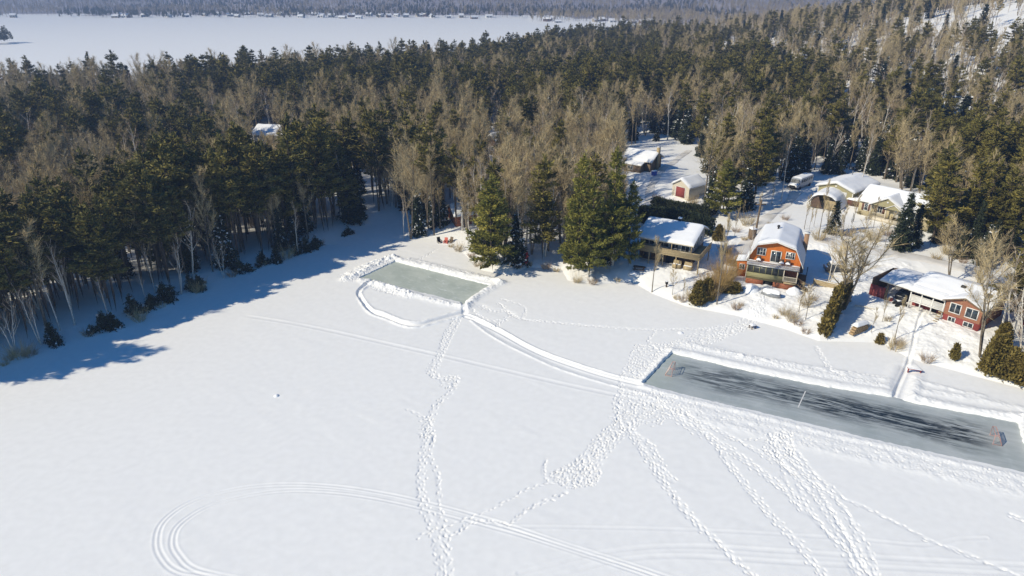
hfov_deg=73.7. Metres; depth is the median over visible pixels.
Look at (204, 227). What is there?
bare tree
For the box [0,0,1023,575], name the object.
ground
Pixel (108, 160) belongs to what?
pine tree
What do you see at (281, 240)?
spruce tree
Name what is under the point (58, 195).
pine tree
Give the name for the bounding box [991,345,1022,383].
cedar bush
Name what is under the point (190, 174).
pine tree
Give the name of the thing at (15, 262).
pine tree
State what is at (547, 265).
twig bush
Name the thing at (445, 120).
bare tree
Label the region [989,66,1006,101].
birch tree
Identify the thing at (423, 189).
bare tree
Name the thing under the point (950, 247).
bare tree
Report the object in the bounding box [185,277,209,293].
twig bush
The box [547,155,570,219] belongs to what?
pine tree
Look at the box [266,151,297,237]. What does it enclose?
pine tree
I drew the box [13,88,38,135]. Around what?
pine tree
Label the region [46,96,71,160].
pine tree
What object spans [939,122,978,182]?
pine tree
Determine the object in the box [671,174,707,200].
garage
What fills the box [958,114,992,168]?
pine tree
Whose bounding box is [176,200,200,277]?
birch tree
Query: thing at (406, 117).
pine tree
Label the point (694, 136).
spruce tree
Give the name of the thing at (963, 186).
spruce tree
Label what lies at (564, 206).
bare tree
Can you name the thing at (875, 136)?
spruce tree
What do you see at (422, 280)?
rink ice
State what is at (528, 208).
birch tree
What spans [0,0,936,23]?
hills
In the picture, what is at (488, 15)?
cottage
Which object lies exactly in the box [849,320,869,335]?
woodpile
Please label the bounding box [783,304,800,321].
twig bush
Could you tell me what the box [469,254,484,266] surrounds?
twig bush
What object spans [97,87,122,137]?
pine tree
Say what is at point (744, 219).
twig bush
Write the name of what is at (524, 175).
birch tree
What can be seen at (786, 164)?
birch tree
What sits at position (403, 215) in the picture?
birch tree
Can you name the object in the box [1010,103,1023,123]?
birch tree
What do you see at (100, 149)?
bare tree
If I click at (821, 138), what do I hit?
bare tree
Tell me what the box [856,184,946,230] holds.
bungalow
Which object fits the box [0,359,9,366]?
twig bush
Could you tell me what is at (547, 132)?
bare tree
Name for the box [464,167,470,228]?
birch tree
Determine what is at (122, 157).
bare tree
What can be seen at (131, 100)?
pine tree
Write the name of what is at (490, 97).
birch tree
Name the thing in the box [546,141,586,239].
bare tree
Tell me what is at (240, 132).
pine tree
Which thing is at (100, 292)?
birch tree
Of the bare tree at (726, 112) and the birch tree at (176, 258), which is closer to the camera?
the birch tree at (176, 258)
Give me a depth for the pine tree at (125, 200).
106.69 m
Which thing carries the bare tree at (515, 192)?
on the snow ground at (518, 421)
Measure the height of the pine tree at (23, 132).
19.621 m
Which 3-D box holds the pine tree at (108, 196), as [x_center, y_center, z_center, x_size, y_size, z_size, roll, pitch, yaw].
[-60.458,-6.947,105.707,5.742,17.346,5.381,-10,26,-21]
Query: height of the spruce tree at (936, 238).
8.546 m
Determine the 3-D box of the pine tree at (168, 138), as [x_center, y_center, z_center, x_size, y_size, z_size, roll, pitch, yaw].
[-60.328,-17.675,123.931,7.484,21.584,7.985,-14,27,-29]
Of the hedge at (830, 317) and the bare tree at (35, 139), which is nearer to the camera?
the hedge at (830, 317)
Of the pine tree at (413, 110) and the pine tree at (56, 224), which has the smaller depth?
the pine tree at (56, 224)
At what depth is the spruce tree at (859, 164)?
171.90 m
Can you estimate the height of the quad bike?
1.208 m
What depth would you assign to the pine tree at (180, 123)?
160.29 m
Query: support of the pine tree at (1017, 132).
on the ground at (78, 410)
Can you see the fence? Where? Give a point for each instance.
(826, 283)
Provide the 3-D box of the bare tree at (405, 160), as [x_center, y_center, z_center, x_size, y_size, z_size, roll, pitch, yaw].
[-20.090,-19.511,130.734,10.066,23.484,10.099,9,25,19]
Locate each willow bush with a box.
[690,259,741,292]
[696,276,723,300]
[704,261,743,284]
[707,253,747,279]
[716,238,736,255]
[720,245,747,265]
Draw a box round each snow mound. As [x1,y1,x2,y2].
[628,270,637,275]
[742,283,759,293]
[786,287,801,295]
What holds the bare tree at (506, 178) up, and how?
on the ground at (78, 410)
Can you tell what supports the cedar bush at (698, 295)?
on the snow ground at (518, 421)
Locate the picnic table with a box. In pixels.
[633,265,645,270]
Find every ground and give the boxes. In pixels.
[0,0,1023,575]
[20,229,1023,575]
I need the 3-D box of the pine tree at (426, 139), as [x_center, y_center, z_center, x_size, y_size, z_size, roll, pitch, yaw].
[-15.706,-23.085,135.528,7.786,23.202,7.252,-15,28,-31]
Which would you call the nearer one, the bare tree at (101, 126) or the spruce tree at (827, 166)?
the bare tree at (101, 126)
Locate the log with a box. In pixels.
[854,304,874,309]
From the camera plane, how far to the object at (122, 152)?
131.46 m
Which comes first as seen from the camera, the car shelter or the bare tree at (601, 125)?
the car shelter
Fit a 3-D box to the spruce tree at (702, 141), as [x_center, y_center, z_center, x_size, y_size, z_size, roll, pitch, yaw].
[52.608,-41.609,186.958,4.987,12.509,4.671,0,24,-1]
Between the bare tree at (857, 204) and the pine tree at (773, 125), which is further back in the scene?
the pine tree at (773, 125)
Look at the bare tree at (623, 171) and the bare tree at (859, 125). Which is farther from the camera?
the bare tree at (859, 125)
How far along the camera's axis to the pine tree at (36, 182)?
103.74 m
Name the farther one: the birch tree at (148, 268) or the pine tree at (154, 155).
the pine tree at (154, 155)
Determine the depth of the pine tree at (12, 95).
186.43 m
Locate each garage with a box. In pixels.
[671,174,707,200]
[815,172,880,201]
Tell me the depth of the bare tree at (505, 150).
135.52 m
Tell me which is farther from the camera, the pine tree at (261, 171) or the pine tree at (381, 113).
the pine tree at (381, 113)
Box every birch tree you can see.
[0,294,19,353]
[7,282,41,344]
[11,156,27,178]
[13,106,39,144]
[28,278,39,308]
[36,269,60,330]
[39,236,72,310]
[44,244,75,324]
[94,277,107,314]
[120,132,129,157]
[124,120,144,158]
[134,264,145,300]
[140,82,150,110]
[140,244,155,293]
[169,233,183,293]
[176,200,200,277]
[211,238,226,277]
[258,90,274,123]
[261,91,269,123]
[291,201,298,252]
[383,128,391,201]
[385,167,393,205]
[400,195,405,238]
[439,159,465,202]
[453,153,475,230]
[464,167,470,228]
[466,161,486,229]
[473,155,485,229]
[477,80,498,130]
[491,92,500,116]
[493,172,527,243]
[513,193,529,251]
[523,155,530,228]
[523,166,535,243]
[524,179,532,248]
[527,175,558,256]
[536,104,548,138]
[556,191,582,238]
[577,87,592,126]
[608,205,625,265]
[628,94,643,117]
[636,89,654,132]
[665,84,673,139]
[716,91,728,117]
[725,95,742,130]
[729,75,742,106]
[733,103,755,135]
[744,100,759,130]
[781,136,792,201]
[813,101,828,153]
[825,123,843,154]
[846,80,872,141]
[859,93,877,141]
[863,125,876,175]
[881,95,899,133]
[907,130,937,166]
[911,111,934,190]
[933,48,940,66]
[984,74,1005,109]
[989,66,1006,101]
[999,265,1023,341]
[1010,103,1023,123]
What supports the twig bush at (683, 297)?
on the snow ground at (518, 421)
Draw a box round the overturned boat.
[761,288,780,297]
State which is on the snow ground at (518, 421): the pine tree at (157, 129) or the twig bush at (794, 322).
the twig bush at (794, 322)
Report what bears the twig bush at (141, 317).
on the ground at (78, 410)
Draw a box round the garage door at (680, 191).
[675,186,684,197]
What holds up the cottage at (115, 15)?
on the ground at (78, 410)
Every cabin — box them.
[252,124,282,146]
[446,202,492,226]
[488,131,507,154]
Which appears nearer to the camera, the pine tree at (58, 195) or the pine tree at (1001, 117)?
the pine tree at (58, 195)
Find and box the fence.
[813,278,837,287]
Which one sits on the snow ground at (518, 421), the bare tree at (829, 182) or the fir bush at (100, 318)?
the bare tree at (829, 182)
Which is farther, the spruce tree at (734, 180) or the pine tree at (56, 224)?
the spruce tree at (734, 180)
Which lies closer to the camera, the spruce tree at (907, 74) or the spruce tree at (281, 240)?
the spruce tree at (281, 240)
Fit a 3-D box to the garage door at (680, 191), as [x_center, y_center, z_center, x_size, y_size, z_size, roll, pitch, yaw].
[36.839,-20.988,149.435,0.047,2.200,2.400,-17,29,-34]
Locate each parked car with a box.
[823,260,850,272]
[894,289,914,301]
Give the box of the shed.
[847,196,858,206]
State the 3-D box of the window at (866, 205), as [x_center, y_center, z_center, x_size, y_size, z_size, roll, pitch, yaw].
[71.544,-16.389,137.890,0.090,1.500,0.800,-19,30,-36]
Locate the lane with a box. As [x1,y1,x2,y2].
[643,150,691,205]
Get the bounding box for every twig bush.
[0,351,18,360]
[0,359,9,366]
[1,334,41,359]
[16,341,44,357]
[79,324,96,336]
[117,302,149,322]
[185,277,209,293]
[225,266,238,276]
[271,241,295,259]
[450,237,469,251]
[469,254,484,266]
[540,261,551,269]
[569,274,583,282]
[585,274,598,284]
[678,292,690,302]
[684,285,690,297]
[686,191,701,203]
[730,298,743,309]
[731,225,742,231]
[732,211,759,226]
[778,300,791,314]
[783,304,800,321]
[792,317,805,325]
[796,292,819,306]
[800,325,812,333]
[806,223,831,240]
[838,223,854,236]
[862,219,890,240]
[881,227,893,235]
[881,332,919,351]
[893,334,906,345]
[917,349,939,363]
[930,252,945,259]
[934,239,952,254]
[957,257,970,262]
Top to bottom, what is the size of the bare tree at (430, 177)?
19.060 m
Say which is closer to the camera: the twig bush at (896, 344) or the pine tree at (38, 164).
the twig bush at (896, 344)
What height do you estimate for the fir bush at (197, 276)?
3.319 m
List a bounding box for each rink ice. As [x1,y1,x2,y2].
[361,262,488,303]
[644,353,1023,471]
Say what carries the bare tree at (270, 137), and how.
on the ground at (78, 410)
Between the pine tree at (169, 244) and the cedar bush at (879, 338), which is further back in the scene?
the pine tree at (169, 244)
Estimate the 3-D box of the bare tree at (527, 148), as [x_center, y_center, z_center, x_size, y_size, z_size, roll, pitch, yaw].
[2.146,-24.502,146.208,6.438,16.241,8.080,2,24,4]
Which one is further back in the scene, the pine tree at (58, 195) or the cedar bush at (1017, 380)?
the pine tree at (58, 195)
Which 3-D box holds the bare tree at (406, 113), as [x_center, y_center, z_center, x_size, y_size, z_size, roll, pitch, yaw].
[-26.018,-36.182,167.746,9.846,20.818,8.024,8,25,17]
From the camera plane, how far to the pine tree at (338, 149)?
139.09 m
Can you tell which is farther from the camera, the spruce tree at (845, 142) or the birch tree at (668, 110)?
the birch tree at (668, 110)
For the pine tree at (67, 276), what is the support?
on the ground at (78, 410)
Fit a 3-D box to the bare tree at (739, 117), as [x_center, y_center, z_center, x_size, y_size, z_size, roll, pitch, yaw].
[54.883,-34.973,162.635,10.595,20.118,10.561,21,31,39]
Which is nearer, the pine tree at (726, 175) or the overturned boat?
the overturned boat
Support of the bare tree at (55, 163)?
on the ground at (78, 410)
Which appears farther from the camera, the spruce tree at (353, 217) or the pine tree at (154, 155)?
the spruce tree at (353, 217)
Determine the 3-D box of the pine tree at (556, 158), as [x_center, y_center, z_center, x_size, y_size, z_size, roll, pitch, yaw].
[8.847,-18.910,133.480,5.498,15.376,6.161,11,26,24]
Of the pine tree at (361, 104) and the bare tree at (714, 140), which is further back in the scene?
the pine tree at (361, 104)
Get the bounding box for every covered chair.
[672,259,681,268]
[683,261,692,270]
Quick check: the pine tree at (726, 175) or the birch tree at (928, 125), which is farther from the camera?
the birch tree at (928, 125)
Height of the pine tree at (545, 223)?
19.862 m
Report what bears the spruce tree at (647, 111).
on the ground at (78, 410)
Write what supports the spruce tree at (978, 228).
on the ground at (78, 410)
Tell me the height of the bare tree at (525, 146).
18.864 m
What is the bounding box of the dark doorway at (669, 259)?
[666,255,677,263]
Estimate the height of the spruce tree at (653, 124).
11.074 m
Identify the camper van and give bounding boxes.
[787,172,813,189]
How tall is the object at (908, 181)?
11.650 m
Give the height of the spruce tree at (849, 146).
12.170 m
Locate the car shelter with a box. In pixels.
[806,187,846,209]
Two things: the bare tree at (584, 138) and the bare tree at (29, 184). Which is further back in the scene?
the bare tree at (584, 138)
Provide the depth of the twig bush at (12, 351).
92.14 m
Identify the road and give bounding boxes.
[816,237,1021,305]
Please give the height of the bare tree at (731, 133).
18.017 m
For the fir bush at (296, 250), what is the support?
on the snow ground at (518, 421)
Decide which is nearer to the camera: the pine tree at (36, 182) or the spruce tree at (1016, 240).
the pine tree at (36, 182)
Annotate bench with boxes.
[907,367,921,372]
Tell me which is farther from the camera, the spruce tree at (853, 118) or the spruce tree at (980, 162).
the spruce tree at (853, 118)
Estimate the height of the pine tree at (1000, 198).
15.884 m
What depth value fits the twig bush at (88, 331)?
97.75 m
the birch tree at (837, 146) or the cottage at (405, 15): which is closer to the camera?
the birch tree at (837, 146)
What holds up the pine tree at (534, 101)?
on the ground at (78, 410)
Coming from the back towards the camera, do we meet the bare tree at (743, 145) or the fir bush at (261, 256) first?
the bare tree at (743, 145)
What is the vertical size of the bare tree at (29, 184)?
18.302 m
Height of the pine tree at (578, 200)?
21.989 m
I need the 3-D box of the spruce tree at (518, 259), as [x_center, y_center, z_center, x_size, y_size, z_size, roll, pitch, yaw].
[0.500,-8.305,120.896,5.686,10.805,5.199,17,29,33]
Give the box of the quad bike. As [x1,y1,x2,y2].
[892,298,906,306]
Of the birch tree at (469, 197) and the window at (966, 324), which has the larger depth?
the birch tree at (469, 197)
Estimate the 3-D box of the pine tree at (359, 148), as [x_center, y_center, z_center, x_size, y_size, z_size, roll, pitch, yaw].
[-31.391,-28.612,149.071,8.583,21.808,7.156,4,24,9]
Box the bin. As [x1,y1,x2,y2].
[651,170,656,175]
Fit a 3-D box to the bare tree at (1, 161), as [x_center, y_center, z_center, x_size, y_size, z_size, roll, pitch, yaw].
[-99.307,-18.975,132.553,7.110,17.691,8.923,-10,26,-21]
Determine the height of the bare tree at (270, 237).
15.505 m
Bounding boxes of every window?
[643,251,651,257]
[644,239,653,244]
[658,241,668,247]
[672,244,678,249]
[757,247,766,255]
[785,252,795,259]
[863,203,868,210]
[876,206,882,213]
[947,316,955,322]
[948,302,962,314]
[962,321,973,328]
[964,307,978,320]
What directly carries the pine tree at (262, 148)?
on the ground at (78, 410)
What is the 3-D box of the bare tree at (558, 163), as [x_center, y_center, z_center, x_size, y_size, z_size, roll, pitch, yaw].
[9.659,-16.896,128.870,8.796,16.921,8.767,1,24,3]
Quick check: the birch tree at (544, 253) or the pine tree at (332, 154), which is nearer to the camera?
the birch tree at (544, 253)
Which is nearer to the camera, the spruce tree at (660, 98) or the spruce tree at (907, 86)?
the spruce tree at (907, 86)
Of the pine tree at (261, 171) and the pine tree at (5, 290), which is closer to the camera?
the pine tree at (5, 290)
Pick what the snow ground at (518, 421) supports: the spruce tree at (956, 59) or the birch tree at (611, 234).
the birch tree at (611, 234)
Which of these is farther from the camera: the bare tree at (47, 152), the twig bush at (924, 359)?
the bare tree at (47, 152)
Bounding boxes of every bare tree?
[0,155,13,185]
[0,159,22,199]
[3,216,52,325]
[6,145,31,189]
[6,177,35,204]
[9,158,40,193]
[10,158,33,190]
[15,171,32,206]
[17,155,32,186]
[18,173,70,259]
[22,128,41,161]
[25,139,69,176]
[27,147,61,188]
[27,152,62,190]
[32,151,73,200]
[35,117,55,153]
[38,139,56,186]
[43,135,56,169]
[50,133,66,169]
[51,147,101,211]
[51,164,68,188]
[52,161,78,195]
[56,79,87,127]
[67,123,90,166]
[72,167,102,213]
[81,143,122,188]
[91,144,102,169]
[96,120,113,153]
[96,138,108,171]
[98,135,115,168]
[100,128,111,157]
[101,97,135,151]
[114,144,131,170]
[114,147,142,167]
[123,189,156,282]
[143,121,162,144]
[186,164,215,255]
[192,192,213,253]
[197,136,226,225]
[220,113,250,143]
[221,207,243,251]
[248,198,279,247]
[253,135,276,147]
[263,173,282,216]
[266,184,278,248]
[267,133,280,201]
[280,103,291,126]
[287,163,315,238]
[359,100,388,134]
[362,132,391,210]
[374,129,392,203]
[382,123,411,205]
[386,129,426,238]
[387,139,422,212]
[395,102,436,132]
[396,99,415,135]
[396,144,422,209]
[401,146,411,214]
[407,150,416,189]
[410,140,436,201]
[410,154,426,219]
[411,130,438,207]
[417,145,435,235]
[425,143,451,197]
[428,132,451,201]
[431,106,451,142]
[433,131,452,204]
[436,113,447,141]
[444,129,472,199]
[446,126,455,188]
[446,127,458,195]
[447,91,471,126]
[451,159,474,237]
[457,147,469,227]
[459,102,471,135]
[459,120,479,156]
[462,129,471,196]
[466,140,490,177]
[469,96,497,145]
[469,109,490,140]
[471,138,478,169]
[471,177,480,228]
[485,139,512,180]
[489,114,519,150]
[493,157,525,256]
[495,158,511,200]
[499,163,512,204]
[500,141,535,230]
[501,135,533,200]
[502,136,523,206]
[505,129,529,187]
[508,107,537,145]
[508,164,519,205]
[508,171,527,228]
[511,107,522,136]
[514,142,530,191]
[515,135,532,170]
[519,169,548,254]
[524,133,558,188]
[524,139,553,186]
[524,147,532,194]
[531,113,548,139]
[531,132,550,164]
[535,123,552,157]
[535,168,562,250]
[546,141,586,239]
[546,158,571,243]
[551,143,572,176]
[555,156,572,220]
[556,114,572,142]
[558,130,582,168]
[559,99,583,150]
[560,194,569,263]
[565,143,580,194]
[568,182,583,205]
[571,134,588,160]
[572,145,595,166]
[581,147,614,197]
[591,176,613,226]
[593,146,630,189]
[594,107,628,149]
[594,110,602,150]
[596,138,608,172]
[597,170,633,203]
[599,119,608,157]
[600,104,632,152]
[600,117,632,169]
[605,138,612,166]
[614,152,630,195]
[616,173,628,257]
[670,268,679,294]
[693,119,729,196]
[711,107,732,137]
[715,116,745,160]
[722,138,733,190]
[728,131,742,198]
[733,98,758,165]
[734,126,759,179]
[734,206,740,235]
[741,115,756,186]
[775,101,806,176]
[775,114,793,178]
[798,282,806,311]
[803,283,817,319]
[804,194,812,228]
[808,122,830,169]
[819,179,830,232]
[825,202,837,233]
[840,205,848,239]
[849,115,864,169]
[853,195,861,221]
[862,209,872,238]
[871,307,878,331]
[872,197,880,230]
[880,108,916,173]
[882,297,889,320]
[884,130,897,178]
[889,110,922,187]
[894,296,906,337]
[917,134,932,190]
[919,127,944,192]
[929,125,957,162]
[934,212,975,274]
[944,136,967,178]
[961,154,977,194]
[964,224,1023,356]
[968,228,1017,282]
[978,148,1013,237]
[1007,157,1023,211]
[1008,166,1023,190]
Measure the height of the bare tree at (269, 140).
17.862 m
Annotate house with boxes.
[622,146,664,172]
[634,216,711,274]
[736,222,810,291]
[869,268,1013,331]
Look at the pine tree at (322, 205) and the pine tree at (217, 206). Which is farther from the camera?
the pine tree at (322, 205)
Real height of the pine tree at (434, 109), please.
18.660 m
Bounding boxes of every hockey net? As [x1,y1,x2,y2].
[665,362,675,376]
[990,426,1001,445]
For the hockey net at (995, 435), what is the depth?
75.22 m
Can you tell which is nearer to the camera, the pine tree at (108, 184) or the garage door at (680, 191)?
the pine tree at (108, 184)
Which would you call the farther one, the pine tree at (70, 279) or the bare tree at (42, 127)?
the bare tree at (42, 127)
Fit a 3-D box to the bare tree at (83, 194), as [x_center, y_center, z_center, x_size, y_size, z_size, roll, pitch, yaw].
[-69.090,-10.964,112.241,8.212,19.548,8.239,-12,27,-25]
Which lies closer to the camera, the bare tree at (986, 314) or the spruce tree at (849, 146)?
the bare tree at (986, 314)
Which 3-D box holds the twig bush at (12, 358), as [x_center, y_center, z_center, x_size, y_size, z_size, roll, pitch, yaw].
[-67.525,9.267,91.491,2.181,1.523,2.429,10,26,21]
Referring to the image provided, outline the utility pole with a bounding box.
[755,200,765,233]
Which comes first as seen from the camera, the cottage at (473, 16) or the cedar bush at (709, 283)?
the cedar bush at (709, 283)
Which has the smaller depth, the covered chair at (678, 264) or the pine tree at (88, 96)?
the covered chair at (678, 264)
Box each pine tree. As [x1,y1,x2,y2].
[0,107,29,169]
[0,127,32,184]
[0,188,33,296]
[0,193,32,295]
[0,210,42,320]
[0,223,28,320]
[0,232,20,328]
[0,242,32,337]
[0,249,15,323]
[0,264,13,328]
[1,228,20,320]
[6,114,33,164]
[7,85,28,108]
[11,218,52,320]
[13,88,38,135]
[14,198,55,305]
[15,184,59,299]
[16,197,55,294]
[25,76,59,120]
[28,177,44,198]
[29,161,45,188]
[30,228,58,310]
[32,196,72,294]
[37,121,71,170]
[38,208,71,299]
[39,187,83,297]
[39,214,73,297]
[40,206,80,307]
[41,86,68,116]
[41,131,65,167]
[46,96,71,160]
[48,175,88,288]
[48,188,84,288]
[58,105,93,149]
[62,195,102,291]
[62,203,97,303]
[64,212,120,305]
[66,207,129,309]
[67,146,105,207]
[81,86,111,148]
[81,90,114,127]
[82,218,119,307]
[84,149,112,186]
[87,191,98,204]
[89,194,125,302]
[89,195,121,280]
[90,182,108,211]
[92,175,130,278]
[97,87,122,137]
[97,215,122,290]
[98,155,132,260]
[100,190,136,291]
[107,110,131,145]
[107,162,140,263]
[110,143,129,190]
[112,168,142,265]
[112,198,144,286]
[114,187,143,266]
[117,99,148,146]
[118,178,150,267]
[120,187,146,270]
[125,145,163,185]
[125,165,162,277]
[126,94,149,133]
[126,113,146,155]
[126,189,164,275]
[128,169,180,261]
[130,171,176,283]
[136,188,179,285]
[141,147,171,257]
[143,131,177,177]
[144,96,167,128]
[145,132,160,148]
[147,144,190,255]
[149,95,173,131]
[149,140,173,178]
[154,121,173,151]
[157,130,173,152]
[158,132,179,153]
[158,182,183,253]
[158,187,188,273]
[160,190,194,275]
[162,131,196,249]
[164,105,182,143]
[166,152,198,254]
[167,176,191,218]
[168,99,193,136]
[171,142,209,249]
[175,107,199,162]
[176,172,200,263]
[181,168,212,258]
[186,135,206,160]
[187,159,231,239]
[189,114,210,146]
[189,152,212,233]
[194,112,221,151]
[198,143,215,161]
[198,145,238,199]
[198,167,235,228]
[200,173,238,245]
[204,131,239,236]
[207,145,245,260]
[222,120,249,230]
[226,172,248,249]
[227,164,250,254]
[230,210,250,218]
[231,124,250,140]
[232,129,259,159]
[233,145,265,243]
[236,129,259,146]
[236,142,282,248]
[238,152,264,247]
[239,151,267,237]
[239,170,269,251]
[246,141,262,231]
[249,138,264,231]
[256,138,275,224]
[257,146,281,229]
[261,156,290,206]
[262,149,302,233]
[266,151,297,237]
[267,145,294,224]
[272,127,314,238]
[275,110,298,149]
[276,140,295,167]
[282,120,316,205]
[287,147,316,224]
[288,117,306,199]
[296,118,351,226]
[298,127,322,199]
[301,145,325,222]
[301,151,317,228]
[303,130,333,229]
[306,103,329,129]
[312,109,338,199]
[314,142,333,224]
[318,156,337,225]
[321,131,341,217]
[328,133,345,212]
[329,116,362,156]
[331,135,350,192]
[341,109,364,169]
[344,127,360,178]
[349,109,388,201]
[353,96,367,132]
[358,109,385,181]
[360,125,386,206]
[364,122,393,205]
[370,101,395,196]
[375,93,403,128]
[384,126,409,207]
[391,110,421,157]
[396,85,424,125]
[401,122,422,147]
[403,104,431,136]
[407,125,429,180]
[411,113,424,129]
[411,114,450,224]
[427,100,447,131]
[434,99,444,124]
[440,143,468,225]
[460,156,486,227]
[465,174,519,268]
[467,199,495,257]
[468,156,516,231]
[471,134,492,176]
[512,92,535,140]
[520,152,562,260]
[524,97,546,133]
[529,71,549,109]
[546,152,561,217]
[547,119,571,161]
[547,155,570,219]
[557,149,596,264]
[561,204,584,269]
[566,152,617,230]
[568,175,614,276]
[599,144,634,264]
[613,179,645,263]
[705,157,742,215]
[710,112,742,176]
[737,126,780,200]
[744,103,785,149]
[752,115,776,186]
[755,114,781,159]
[885,90,925,144]
[914,154,974,244]
[916,142,958,196]
[920,115,959,177]
[921,107,946,149]
[928,171,956,211]
[936,116,968,162]
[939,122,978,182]
[954,155,1000,232]
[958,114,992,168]
[961,98,987,135]
[964,111,990,148]
[965,122,1011,168]
[968,137,998,168]
[970,156,1009,217]
[972,121,1011,179]
[972,146,1005,178]
[979,108,1010,140]
[985,146,1003,182]
[985,167,1023,232]
[986,108,1012,137]
[999,184,1023,255]
[1000,121,1020,156]
[1002,117,1023,160]
[1004,133,1023,167]
[1004,149,1023,190]
[1005,148,1023,190]
[1007,137,1023,174]
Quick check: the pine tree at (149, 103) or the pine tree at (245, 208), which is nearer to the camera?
the pine tree at (245, 208)
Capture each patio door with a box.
[680,246,689,253]
[770,250,781,262]
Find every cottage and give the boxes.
[9,13,17,17]
[111,14,119,17]
[328,13,334,17]
[338,15,346,18]
[355,15,362,18]
[402,13,408,17]
[470,15,477,18]
[485,14,492,17]
[543,16,551,20]
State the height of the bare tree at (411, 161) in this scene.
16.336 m
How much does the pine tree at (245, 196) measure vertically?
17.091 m
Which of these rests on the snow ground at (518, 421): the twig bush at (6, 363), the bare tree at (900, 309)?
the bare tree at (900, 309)
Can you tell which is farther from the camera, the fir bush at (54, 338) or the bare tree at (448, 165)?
the bare tree at (448, 165)
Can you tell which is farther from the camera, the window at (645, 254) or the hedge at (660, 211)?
the hedge at (660, 211)
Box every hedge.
[634,204,716,235]
[650,196,711,216]
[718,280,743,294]
[817,277,855,338]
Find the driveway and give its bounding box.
[720,189,803,273]
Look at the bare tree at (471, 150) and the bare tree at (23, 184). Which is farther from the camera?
the bare tree at (471, 150)
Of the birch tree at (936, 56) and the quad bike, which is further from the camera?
the birch tree at (936, 56)
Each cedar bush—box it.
[687,279,708,306]
[703,277,715,301]
[711,223,725,240]
[874,332,885,344]
[948,342,961,360]
[975,333,1011,377]
[986,321,1014,347]
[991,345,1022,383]
[1007,349,1023,389]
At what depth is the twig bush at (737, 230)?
132.41 m
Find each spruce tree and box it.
[114,247,137,278]
[116,99,134,151]
[174,227,200,272]
[194,217,217,245]
[210,215,239,270]
[270,208,289,250]
[281,155,315,237]
[287,218,301,247]
[335,155,364,225]
[351,168,367,220]
[355,163,367,192]
[397,170,414,211]
[409,187,427,237]
[420,183,429,219]
[426,171,450,230]
[499,213,530,268]
[596,196,618,264]
[626,105,639,140]
[641,87,652,120]
[647,100,662,133]
[654,93,664,126]
[661,96,675,134]
[668,99,684,138]
[669,98,681,133]
[676,106,695,141]
[692,95,705,137]
[693,115,709,156]
[699,125,716,173]
[708,141,725,183]
[724,147,739,192]
[734,167,757,212]
[736,153,742,184]
[777,135,803,182]
[783,119,791,157]
[786,122,807,167]
[800,143,812,173]
[803,135,812,165]
[814,109,830,156]
[818,140,834,174]
[832,144,847,174]
[833,135,848,167]
[837,113,847,150]
[846,119,859,162]
[847,65,861,96]
[848,102,855,135]
[851,136,870,171]
[857,104,872,136]
[858,124,870,153]
[865,134,883,175]
[868,116,882,159]
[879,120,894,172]
[881,135,907,181]
[884,108,892,129]
[897,62,904,78]
[898,130,921,179]
[899,81,911,100]
[900,69,911,94]
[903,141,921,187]
[924,183,944,232]
[928,204,948,244]
[943,187,971,244]
[945,55,959,90]
[948,171,969,211]
[954,94,973,119]
[959,160,984,230]
[965,201,988,259]
[970,186,997,240]
[971,223,996,267]
[988,58,997,91]
[992,219,1002,257]
[995,197,1019,244]
[1000,208,1023,258]
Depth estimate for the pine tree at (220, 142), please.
120.41 m
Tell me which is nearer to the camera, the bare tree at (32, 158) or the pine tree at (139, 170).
the pine tree at (139, 170)
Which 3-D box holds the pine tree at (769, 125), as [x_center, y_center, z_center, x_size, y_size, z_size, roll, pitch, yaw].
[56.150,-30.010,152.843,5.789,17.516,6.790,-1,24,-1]
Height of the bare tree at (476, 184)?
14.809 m
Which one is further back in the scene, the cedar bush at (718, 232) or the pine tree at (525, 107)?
the pine tree at (525, 107)
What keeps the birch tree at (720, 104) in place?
on the ground at (78, 410)
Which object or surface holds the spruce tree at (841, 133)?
on the ground at (78, 410)
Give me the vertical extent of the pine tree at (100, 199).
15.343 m
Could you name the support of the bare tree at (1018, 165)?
on the ground at (78, 410)
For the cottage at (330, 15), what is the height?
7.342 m
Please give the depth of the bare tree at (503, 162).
128.44 m
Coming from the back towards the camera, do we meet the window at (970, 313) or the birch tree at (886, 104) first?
the birch tree at (886, 104)
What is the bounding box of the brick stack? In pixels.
[748,227,756,239]
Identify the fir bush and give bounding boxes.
[42,322,64,348]
[85,310,117,336]
[100,311,125,328]
[122,293,144,316]
[142,293,160,312]
[147,281,179,304]
[183,273,198,292]
[193,274,206,292]
[228,259,256,273]
[254,249,272,267]
[270,245,282,264]
[289,241,302,256]
[298,237,318,253]
[309,235,323,248]
[341,226,354,236]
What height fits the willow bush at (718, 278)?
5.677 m

